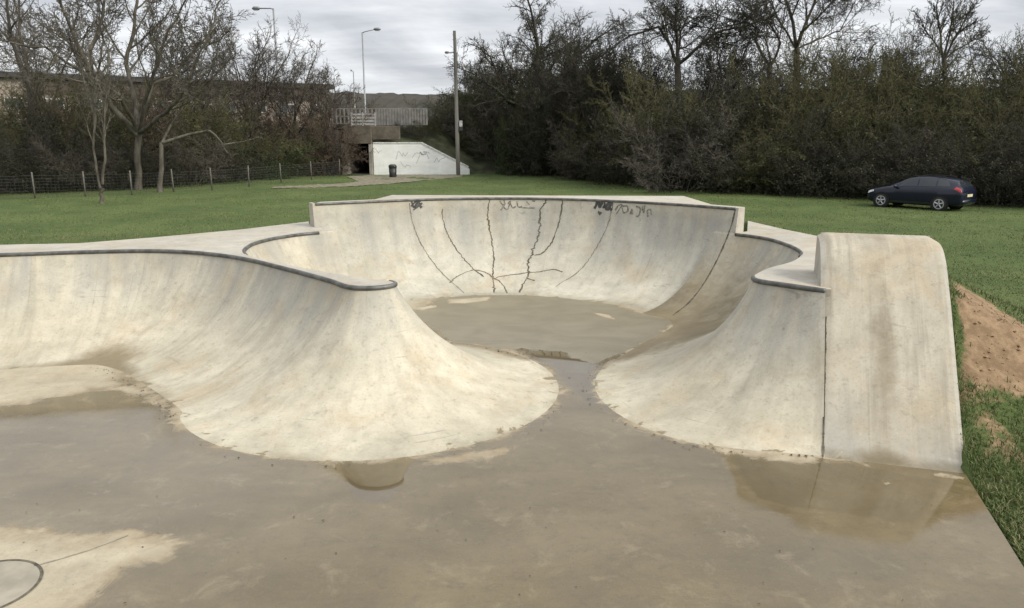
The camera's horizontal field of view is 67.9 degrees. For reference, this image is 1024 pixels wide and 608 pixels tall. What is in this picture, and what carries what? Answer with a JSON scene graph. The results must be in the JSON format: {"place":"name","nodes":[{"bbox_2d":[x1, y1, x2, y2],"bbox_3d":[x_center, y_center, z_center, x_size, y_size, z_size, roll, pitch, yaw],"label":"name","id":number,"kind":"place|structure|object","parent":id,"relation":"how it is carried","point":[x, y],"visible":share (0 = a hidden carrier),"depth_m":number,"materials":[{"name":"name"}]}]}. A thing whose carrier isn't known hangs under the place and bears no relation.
{"place":"outdoors","nodes":[
{"label":"outdoors","id":0,"kind":"place"},
{"bbox_2d":[11,127,577,173],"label":"embankment","id":1,"kind":"structure","parent":0,"point":[444,143],"depth_m":57.94,"materials":[{"name":"green plant"}]},
{"bbox_2d":[331,108,427,126],"bbox_3d":[-9.995,-14.075,57.470,7.278,1.420,0.180,0,13,0],"label":"bridge railing","id":2,"kind":"object","parent":1,"relation":"on","point":[390,117],"visible":0.84,"depth_m":57.40,"materials":[{"name":"grey metal"}]},
{"bbox_2d":[403,33,529,116],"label":"shrub","id":3,"kind":"object","parent":1,"relation":"on","point":[452,89],"visible":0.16,"depth_m":62.59,"materials":[{"name":"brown plant"}]},
{"bbox_2d":[271,174,464,187],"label":"path","id":4,"kind":"structure","parent":0,"point":[363,179],"depth_m":49.01,"materials":[{"name":"grey concrete"}]},
{"bbox_2d":[0,295,1023,607],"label":"floor","id":5,"kind":"structure","parent":0,"point":[108,471],"depth_m":5.54,"materials":[{"name":"concrete"}]},
{"bbox_2d":[0,559,43,607],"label":"inset disc","id":6,"kind":"object","parent":5,"relation":"on","point":[19,578],"visible":1,"depth_m":4.74,"materials":[{"name":"concrete"}]},
{"bbox_2d":[0,222,558,460],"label":"bowl wall","id":7,"kind":"structure","parent":5,"relation":"on","point":[294,341],"depth_m":8.51,"materials":[{"name":"concrete"}]},
{"bbox_2d":[309,195,744,314],"bbox_3d":[0.131,-0.929,13.137,7.293,1.605,3.749,0,13,0],"label":"quarter pipe","id":8,"kind":"object","parent":5,"relation":"on","point":[643,252],"visible":0.91,"depth_m":13.61,"materials":[{"name":"concrete"}]},
{"bbox_2d":[595,221,830,456],"bbox_3d":[3.360,-0.153,10.256,3.552,1.243,8.123,4,13,18],"label":"bowl hip","id":9,"kind":"object","parent":5,"relation":"on","point":[733,356],"visible":0.98,"depth_m":7.70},
{"bbox_2d":[814,232,962,472],"bbox_3d":[3.522,0.424,7.254,1.135,1.919,2.250,4,13,17],"label":"roll in ramp","id":10,"kind":"object","parent":5,"relation":"on","point":[891,393],"visible":0.94,"depth_m":6.97,"materials":[{"name":"concrete"}]},
{"bbox_2d":[0,174,1023,566],"bbox_3d":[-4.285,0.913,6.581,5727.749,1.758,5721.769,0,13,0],"label":"ground","id":11,"kind":"structure","parent":0,"point":[984,342],"depth_m":25.93,"materials":[{"name":"green plant"}]},
{"bbox_2d":[0,0,40,140],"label":"forked tree","id":12,"kind":"object","parent":11,"relation":"on","point":[8,15],"visible":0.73,"depth_m":44.91,"materials":[{"name":"brown plant"}]},
{"bbox_2d":[0,87,75,189],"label":"shrub","id":13,"kind":"object","parent":11,"relation":"on","point":[40,133],"visible":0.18,"depth_m":41.64,"materials":[{"name":"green plant"}]},
{"bbox_2d":[0,132,77,194],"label":"shrub","id":14,"kind":"object","parent":11,"relation":"on","point":[36,164],"visible":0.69,"depth_m":38.46,"materials":[{"name":"brown plant"}]},
{"bbox_2d":[0,126,80,194],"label":"shrub","id":15,"kind":"object","parent":11,"relation":"on","point":[12,178],"visible":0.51,"depth_m":38.38,"materials":[{"name":"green plant"}]},
{"bbox_2d":[0,50,121,180],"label":"shrub","id":16,"kind":"object","parent":11,"relation":"on","point":[14,124],"visible":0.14,"depth_m":46.26,"materials":[{"name":"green plant"}]},
{"bbox_2d":[1,65,125,187],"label":"shrub","id":17,"kind":"object","parent":11,"relation":"on","point":[75,142],"visible":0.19,"depth_m":42.47,"materials":[{"name":"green plant"}]},
{"bbox_2d":[0,38,130,151],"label":"shrub","id":18,"kind":"object","parent":11,"relation":"on","point":[66,107],"visible":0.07,"depth_m":46.22,"materials":[{"name":"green plant"}]},
{"bbox_2d":[0,0,143,114],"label":"bare tree","id":19,"kind":"object","parent":11,"relation":"on","point":[19,48],"visible":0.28,"depth_m":52.10,"materials":[{"name":"brown plant"}]},
{"bbox_2d":[19,124,128,192],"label":"shrub","id":20,"kind":"object","parent":11,"relation":"on","point":[108,161],"visible":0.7,"depth_m":39.74,"materials":[{"name":"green plant"}]},
{"bbox_2d":[70,2,117,202],"bbox_3d":[-17.537,-8.401,32.248,2.314,8.431,1.503,10,16,38],"label":"sapling","id":21,"kind":"object","parent":11,"relation":"on","point":[101,200],"visible":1,"depth_m":32.12,"materials":[{"name":"brown plant"}]},
{"bbox_2d":[36,63,151,187],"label":"shrub","id":22,"kind":"object","parent":11,"relation":"on","point":[118,123],"visible":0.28,"depth_m":42.93,"materials":[{"name":"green plant"}]},
{"bbox_2d":[40,112,180,191],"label":"shrub","id":23,"kind":"object","parent":11,"relation":"on","point":[123,169],"visible":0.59,"depth_m":40.29,"materials":[{"name":"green plant"}]},
{"bbox_2d":[32,64,189,185],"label":"shrub","id":24,"kind":"object","parent":11,"relation":"on","point":[162,127],"visible":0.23,"depth_m":44.60,"materials":[{"name":"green plant"}]},
{"bbox_2d":[8,47,227,181],"bbox_3d":[-25.026,-11.420,48.171,11.388,9.775,9.778,8,15,32],"label":"shrub","id":25,"kind":"object","parent":11,"relation":"on","point":[146,85],"visible":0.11,"depth_m":47.52,"materials":[{"name":"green plant"}]},
{"bbox_2d":[0,0,253,189],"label":"bare tree","id":26,"kind":"object","parent":11,"relation":"on","point":[136,128],"visible":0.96,"depth_m":37.09,"materials":[{"name":"brown plant"}]},
{"bbox_2d":[101,126,203,187],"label":"shrub","id":27,"kind":"object","parent":11,"relation":"on","point":[167,168],"visible":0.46,"depth_m":42.67,"materials":[{"name":"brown plant"}]},
{"bbox_2d":[97,69,234,182],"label":"shrub","id":28,"kind":"object","parent":11,"relation":"on","point":[186,120],"visible":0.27,"depth_m":46.12,"materials":[{"name":"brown plant"}]},
{"bbox_2d":[0,71,333,126],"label":"long building","id":29,"kind":"structure","parent":11,"relation":"on","point":[3,79],"depth_m":97.89,"materials":[{"name":"brown brick"}]},
{"bbox_2d":[0,159,339,198],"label":"wire fence","id":30,"kind":"object","parent":11,"relation":"on","point":[131,183],"visible":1,"depth_m":38.04,"materials":[{"name":"grey metal"}]},
{"bbox_2d":[106,46,242,173],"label":"shrub","id":31,"kind":"object","parent":11,"relation":"on","point":[131,103],"visible":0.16,"depth_m":49.10,"materials":[{"name":"brown plant"}]},
{"bbox_2d":[116,115,239,185],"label":"shrub","id":32,"kind":"object","parent":11,"relation":"on","point":[214,163],"visible":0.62,"depth_m":44.45,"materials":[{"name":"brown plant"}]},
{"bbox_2d":[122,25,270,129],"bbox_3d":[-20.167,-13.287,49.959,9.298,10.182,7.340,0,13,0],"label":"bare tree","id":33,"kind":"object","parent":11,"relation":"on","point":[206,79],"visible":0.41,"depth_m":49.43,"materials":[{"name":"brown plant"}]},
{"bbox_2d":[160,74,249,180],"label":"shrub","id":34,"kind":"object","parent":11,"relation":"on","point":[219,126],"visible":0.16,"depth_m":48.12,"materials":[{"name":"brown plant"}]},
{"bbox_2d":[157,105,261,191],"bbox_3d":[-15.536,-8.030,39.283,5.487,4.501,1.533,0,13,0],"label":"broken tree","id":35,"kind":"object","parent":11,"relation":"on","point":[161,165],"visible":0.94,"depth_m":38.82,"materials":[{"name":"brown plant"}]},
{"bbox_2d":[178,111,279,183],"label":"shrub","id":36,"kind":"object","parent":11,"relation":"on","point":[238,174],"visible":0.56,"depth_m":47.22,"materials":[{"name":"brown plant"}]},
{"bbox_2d":[201,55,274,170],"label":"shrub","id":37,"kind":"object","parent":11,"relation":"on","point":[253,115],"visible":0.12,"depth_m":52.97,"materials":[{"name":"brown plant"}]},
{"bbox_2d":[157,77,321,178],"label":"shrub","id":38,"kind":"object","parent":11,"relation":"on","point":[264,140],"visible":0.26,"depth_m":50.37,"materials":[{"name":"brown plant"}]},
{"bbox_2d":[191,0,334,141],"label":"bare tree","id":39,"kind":"object","parent":11,"relation":"on","point":[259,63],"visible":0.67,"depth_m":52.45,"materials":[{"name":"brown plant"}]},
{"bbox_2d":[222,116,319,179],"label":"shrub","id":40,"kind":"object","parent":11,"relation":"on","point":[274,176],"visible":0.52,"depth_m":50.77,"materials":[{"name":"brown plant"}]},
{"bbox_2d":[228,86,331,174],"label":"shrub","id":41,"kind":"object","parent":11,"relation":"on","point":[273,129],"visible":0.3,"depth_m":54.58,"materials":[{"name":"brown plant"}]},
{"bbox_2d":[242,38,347,137],"bbox_3d":[-15.605,-14.396,56.065,7.437,9.697,8.205,0,13,0],"label":"bare tree","id":42,"kind":"object","parent":11,"relation":"on","point":[290,82],"visible":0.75,"depth_m":54.90,"materials":[{"name":"brown plant"}]},
{"bbox_2d":[278,114,334,176],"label":"shrub","id":43,"kind":"object","parent":11,"relation":"on","point":[307,168],"visible":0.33,"depth_m":54.18,"materials":[{"name":"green plant"}]},
{"bbox_2d":[280,83,373,176],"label":"shrub","id":44,"kind":"object","parent":11,"relation":"on","point":[345,151],"visible":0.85,"depth_m":54.28,"materials":[{"name":"brown plant"}]},
{"bbox_2d":[293,61,376,136],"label":"bare tree","id":45,"kind":"object","parent":11,"relation":"on","point":[323,94],"visible":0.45,"depth_m":58.64,"materials":[{"name":"brown plant"}]},
{"bbox_2d":[326,126,399,174],"bbox_3d":[-10.898,-12.388,61.580,5.331,3.820,12.400,0,13,0],"label":"underpass","id":46,"kind":"object","parent":11,"relation":"on","point":[382,132],"visible":0.45,"depth_m":55.72,"materials":[{"name":"brown concrete"}]},
{"bbox_2d":[373,142,469,174],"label":"wing wall","id":47,"kind":"structure","parent":11,"relation":"on","point":[415,158],"depth_m":56.04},
{"bbox_2d":[453,31,462,174],"bbox_3d":[-3.766,-14.013,53.701,0.633,9.998,0.296,5,13,20],"label":"wooden pole","id":48,"kind":"object","parent":11,"relation":"on","point":[458,126],"visible":0.94,"depth_m":53.78,"materials":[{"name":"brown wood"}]},
{"bbox_2d":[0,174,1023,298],"bbox_3d":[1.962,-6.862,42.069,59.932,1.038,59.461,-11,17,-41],"label":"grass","id":49,"kind":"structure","parent":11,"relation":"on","point":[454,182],"depth_m":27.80,"materials":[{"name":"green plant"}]},
{"bbox_2d":[492,76,535,174],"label":"shrub","id":50,"kind":"object","parent":11,"relation":"on","point":[501,155],"visible":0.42,"depth_m":55.31,"materials":[{"name":"green plant"}]},
{"bbox_2d":[481,76,589,176],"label":"shrub","id":51,"kind":"object","parent":11,"relation":"on","point":[531,129],"visible":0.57,"depth_m":53.15,"materials":[{"name":"green plant"}]},
{"bbox_2d":[493,91,585,175],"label":"shrub","id":52,"kind":"object","parent":11,"relation":"on","point":[511,136],"visible":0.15,"depth_m":54.49,"materials":[{"name":"green plant"}]},
{"bbox_2d":[443,0,640,140],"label":"bare tree","id":53,"kind":"object","parent":11,"relation":"on","point":[504,83],"visible":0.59,"depth_m":56.35,"materials":[{"name":"brown plant"}]},
{"bbox_2d":[519,132,566,175],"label":"shrub","id":54,"kind":"object","parent":11,"relation":"on","point":[539,163],"visible":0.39,"depth_m":53.55,"materials":[{"name":"green plant"}]},
{"bbox_2d":[543,123,608,180],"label":"shrub","id":55,"kind":"object","parent":11,"relation":"on","point":[571,170],"visible":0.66,"depth_m":49.00,"materials":[{"name":"green plant"}]},
{"bbox_2d":[510,8,651,177],"bbox_3d":[4.275,-13.944,50.905,10.403,11.002,6.382,7,14,29],"label":"bare tree","id":56,"kind":"object","parent":11,"relation":"on","point":[543,75],"visible":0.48,"depth_m":50.32,"materials":[{"name":"brown plant"}]},
{"bbox_2d":[544,87,644,177],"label":"shrub","id":57,"kind":"object","parent":11,"relation":"on","point":[567,137],"visible":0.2,"depth_m":49.59,"materials":[{"name":"green plant"}]},
{"bbox_2d":[517,36,683,180],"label":"shrub","id":58,"kind":"object","parent":11,"relation":"on","point":[566,141],"visible":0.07,"depth_m":49.56,"materials":[{"name":"green plant"}]},
{"bbox_2d":[564,113,641,185],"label":"shrub","id":59,"kind":"object","parent":11,"relation":"on","point":[600,174],"visible":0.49,"depth_m":45.12,"materials":[{"name":"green plant"}]},
{"bbox_2d":[548,27,672,179],"bbox_3d":[6.108,-12.591,48.108,8.049,9.591,7.176,0,13,0],"label":"bare tree","id":60,"kind":"object","parent":11,"relation":"on","point":[584,92],"visible":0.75,"depth_m":46.85,"materials":[{"name":"brown plant"}]},
{"bbox_2d":[557,71,687,183],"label":"shrub","id":61,"kind":"object","parent":11,"relation":"on","point":[595,136],"visible":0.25,"depth_m":47.33,"materials":[{"name":"green plant"}]},
{"bbox_2d":[575,27,682,112],"bbox_3d":[7.589,-13.125,50.351,7.511,9.716,7.056,0,13,0],"label":"tree","id":62,"kind":"object","parent":11,"relation":"on","point":[661,60],"visible":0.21,"depth_m":49.11,"materials":[{"name":"brown plant"}]},
{"bbox_2d":[582,39,728,187],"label":"shrub","id":63,"kind":"object","parent":11,"relation":"on","point":[640,110],"visible":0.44,"depth_m":40.99,"materials":[{"name":"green plant"}]},
{"bbox_2d":[625,141,715,190],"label":"shrub","id":64,"kind":"object","parent":11,"relation":"on","point":[674,181],"visible":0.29,"depth_m":40.44,"materials":[{"name":"green plant"}]},
{"bbox_2d":[605,87,751,194],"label":"shrub","id":65,"kind":"object","parent":11,"relation":"on","point":[654,162],"visible":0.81,"depth_m":38.88,"materials":[{"name":"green plant"}]},
{"bbox_2d":[585,18,787,189],"bbox_3d":[10.042,-10.888,42.598,11.073,9.767,8.696,10,16,38],"label":"shrub","id":66,"kind":"object","parent":11,"relation":"on","point":[714,44],"visible":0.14,"depth_m":42.30,"materials":[{"name":"green plant"}]},
{"bbox_2d":[605,61,771,189],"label":"shrub","id":67,"kind":"object","parent":11,"relation":"on","point":[714,117],"visible":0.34,"depth_m":39.02,"materials":[{"name":"green plant"}]},
{"bbox_2d":[577,0,802,132],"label":"bare tree","id":68,"kind":"object","parent":11,"relation":"on","point":[678,15],"visible":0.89,"depth_m":43.10,"materials":[{"name":"plant"}]},
{"bbox_2d":[661,105,793,193],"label":"shrub","id":69,"kind":"object","parent":11,"relation":"on","point":[707,183],"visible":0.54,"depth_m":38.39,"materials":[{"name":"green plant"}]},
{"bbox_2d":[672,2,782,114],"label":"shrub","id":70,"kind":"object","parent":11,"relation":"on","point":[709,62],"visible":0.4,"depth_m":47.33,"materials":[{"name":"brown plant"}]},
{"bbox_2d":[665,0,798,93],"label":"crooked tree","id":71,"kind":"object","parent":11,"relation":"on","point":[757,9],"visible":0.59,"depth_m":43.07,"materials":[{"name":"plant"}]},
{"bbox_2d":[713,110,817,194],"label":"shrub","id":72,"kind":"object","parent":11,"relation":"on","point":[752,170],"visible":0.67,"depth_m":37.54,"materials":[{"name":"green plant"}]},
{"bbox_2d":[662,69,889,191],"bbox_3d":[13.292,-8.867,40.570,9.282,7.460,10.292,-5,14,-23],"label":"shrub","id":73,"kind":"object","parent":11,"relation":"on","point":[781,147],"visible":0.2,"depth_m":39.98,"materials":[{"name":"green plant"}]},
{"bbox_2d":[690,14,886,190],"bbox_3d":[14.855,-10.855,41.831,9.852,10.072,11.532,4,13,19],"label":"shrub","id":74,"kind":"object","parent":11,"relation":"on","point":[773,100],"visible":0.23,"depth_m":39.82,"materials":[{"name":"green plant"}]},
{"bbox_2d":[730,122,853,196],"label":"shrub","id":75,"kind":"object","parent":11,"relation":"on","point":[778,170],"visible":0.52,"depth_m":36.67,"materials":[{"name":"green plant"}]},
{"bbox_2d":[721,2,874,175],"bbox_3d":[15.533,-11.228,41.674,8.373,9.805,8.950,8,15,31],"label":"shrub","id":76,"kind":"object","parent":11,"relation":"on","point":[764,95],"visible":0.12,"depth_m":40.41,"materials":[{"name":"green plant"}]},
{"bbox_2d":[731,70,870,192],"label":"shrub","id":77,"kind":"object","parent":11,"relation":"on","point":[795,114],"visible":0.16,"depth_m":38.43,"materials":[{"name":"green plant"}]},
{"bbox_2d":[720,23,883,188],"bbox_3d":[16.720,-10.807,41.966,9.180,8.842,6.804,-3,13,-11],"label":"shrub","id":78,"kind":"object","parent":11,"relation":"on","point":[811,69],"visible":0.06,"depth_m":41.36,"materials":[{"name":"green plant"}]},
{"bbox_2d":[717,0,894,78],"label":"bare tree","id":79,"kind":"object","parent":11,"relation":"on","point":[843,8],"visible":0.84,"depth_m":45.11,"materials":[{"name":"brown plant"}]},
{"bbox_2d":[728,10,889,117],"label":"shrub","id":80,"kind":"object","parent":11,"relation":"on","point":[790,51],"visible":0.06,"depth_m":43.79,"materials":[{"name":"green plant"}]},
{"bbox_2d":[750,101,925,199],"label":"shrub","id":81,"kind":"object","parent":11,"relation":"on","point":[813,179],"visible":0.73,"depth_m":35.49,"materials":[{"name":"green plant"}]},
{"bbox_2d":[760,69,924,193],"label":"shrub","id":82,"kind":"object","parent":11,"relation":"on","point":[850,122],"visible":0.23,"depth_m":37.27,"materials":[{"name":"green plant"}]},
{"bbox_2d":[761,24,971,154],"bbox_3d":[19.033,-10.242,42.506,10.128,9.958,11.672,4,13,17],"label":"shrub","id":83,"kind":"object","parent":11,"relation":"on","point":[852,73],"visible":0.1,"depth_m":39.88,"materials":[{"name":"green plant"}]},
{"bbox_2d":[799,10,936,105],"bbox_3d":[21.486,-12.408,46.762,6.970,9.836,8.391,-8,15,-33],"label":"tree","id":84,"kind":"object","parent":11,"relation":"on","point":[904,41],"visible":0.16,"depth_m":45.55,"materials":[{"name":"brown plant"}]},
{"bbox_2d":[812,124,935,197],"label":"shrub","id":85,"kind":"object","parent":11,"relation":"on","point":[849,171],"visible":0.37,"depth_m":35.25,"materials":[{"name":"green plant"}]},
{"bbox_2d":[818,114,947,197],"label":"shrub","id":86,"kind":"object","parent":11,"relation":"on","point":[876,184],"visible":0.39,"depth_m":34.41,"materials":[{"name":"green plant"}]},
{"bbox_2d":[798,42,984,194],"bbox_3d":[18.181,-9.023,37.356,8.030,7.409,6.766,5,13,21],"label":"shrub","id":87,"kind":"object","parent":11,"relation":"on","point":[897,105],"visible":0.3,"depth_m":36.35,"materials":[{"name":"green plant"}]},
{"bbox_2d":[850,35,961,101],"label":"tree","id":88,"kind":"object","parent":11,"relation":"on","point":[915,51],"visible":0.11,"depth_m":43.68,"materials":[{"name":"brown plant"}]},
{"bbox_2d":[847,6,972,160],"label":"shrub","id":89,"kind":"object","parent":11,"relation":"on","point":[897,56],"visible":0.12,"depth_m":38.60,"materials":[{"name":"green plant"}]},
{"bbox_2d":[821,37,1001,119],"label":"shrub","id":90,"kind":"object","parent":11,"relation":"on","point":[959,61],"visible":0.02,"depth_m":40.97,"materials":[{"name":"green plant"}]},
{"bbox_2d":[867,174,976,210],"bbox_3d":[16.396,-4.500,30.587,1.879,1.365,3.776,-10,16,-37],"label":"parked car","id":91,"kind":"object","parent":11,"relation":"on","point":[939,193],"visible":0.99,"depth_m":29.69,"materials":[{"name":"black paint"}]},
{"bbox_2d":[853,115,996,198],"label":"shrub","id":92,"kind":"object","parent":11,"relation":"on","point":[920,170],"visible":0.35,"depth_m":33.70,"materials":[{"name":"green plant"}]},
{"bbox_2d":[855,26,1023,147],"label":"shrub","id":93,"kind":"object","parent":11,"relation":"on","point":[907,95],"visible":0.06,"depth_m":37.65,"materials":[{"name":"green plant"}]},
{"bbox_2d":[870,63,1023,187],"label":"shrub","id":94,"kind":"object","parent":11,"relation":"on","point":[942,135],"visible":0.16,"depth_m":35.68,"materials":[{"name":"green plant"}]},
{"bbox_2d":[873,81,1021,165],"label":"shrub","id":95,"kind":"object","parent":11,"relation":"on","point":[924,133],"visible":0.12,"depth_m":35.46,"materials":[{"name":"green plant"}]},
{"bbox_2d":[908,0,991,133],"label":"bare tree","id":96,"kind":"object","parent":11,"relation":"on","point":[944,55],"visible":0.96,"depth_m":39.87,"materials":[{"name":"brown plant"}]},
{"bbox_2d":[879,118,1023,205],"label":"shrub","id":97,"kind":"object","parent":11,"relation":"on","point":[987,173],"visible":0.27,"depth_m":32.36,"materials":[{"name":"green plant"}]},
{"bbox_2d":[884,30,1023,163],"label":"shrub","id":98,"kind":"object","parent":11,"relation":"on","point":[987,63],"visible":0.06,"depth_m":36.92,"materials":[{"name":"green plant"}]},
{"bbox_2d":[886,5,1023,145],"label":"shrub","id":99,"kind":"object","parent":11,"relation":"on","point":[987,96],"visible":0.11,"depth_m":36.11,"materials":[{"name":"green plant"}]},
{"bbox_2d":[886,27,1023,131],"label":"shrub","id":100,"kind":"object","parent":11,"relation":"on","point":[956,72],"visible":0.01,"depth_m":39.48,"materials":[{"name":"green plant"}]},
{"bbox_2d":[908,113,1023,207],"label":"shrub","id":101,"kind":"object","parent":11,"relation":"on","point":[1019,191],"visible":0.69,"depth_m":31.30,"materials":[{"name":"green plant"}]},
{"bbox_2d":[927,109,1023,206],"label":"shrub","id":102,"kind":"object","parent":11,"relation":"on","point":[1016,149],"visible":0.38,"depth_m":31.77,"materials":[{"name":"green plant"}]},
{"bbox_2d":[928,42,1023,197],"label":"shrub","id":103,"kind":"object","parent":11,"relation":"on","point":[986,122],"visible":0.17,"depth_m":34.81,"materials":[{"name":"green plant"}]},
{"bbox_2d":[936,45,1023,199],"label":"shrub","id":104,"kind":"object","parent":11,"relation":"on","point":[977,121],"visible":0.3,"depth_m":33.96,"materials":[{"name":"green plant"}]},
{"bbox_2d":[969,17,1023,103],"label":"shrub","id":105,"kind":"object","parent":11,"relation":"on","point":[1005,59],"visible":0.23,"depth_m":40.98,"materials":[{"name":"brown plant"}]},
{"bbox_2d":[0,0,1023,94],"label":"sky","id":106,"kind":"structure","parent":0,"point":[407,55],"materials":[{"name":"grey"}]},
{"bbox_2d":[330,91,960,126],"bbox_3d":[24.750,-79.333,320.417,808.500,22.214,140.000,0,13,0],"label":"hill","id":107,"kind":"structure","parent":0,"point":[390,101],"depth_m":294.90,"materials":[{"name":"grey"}]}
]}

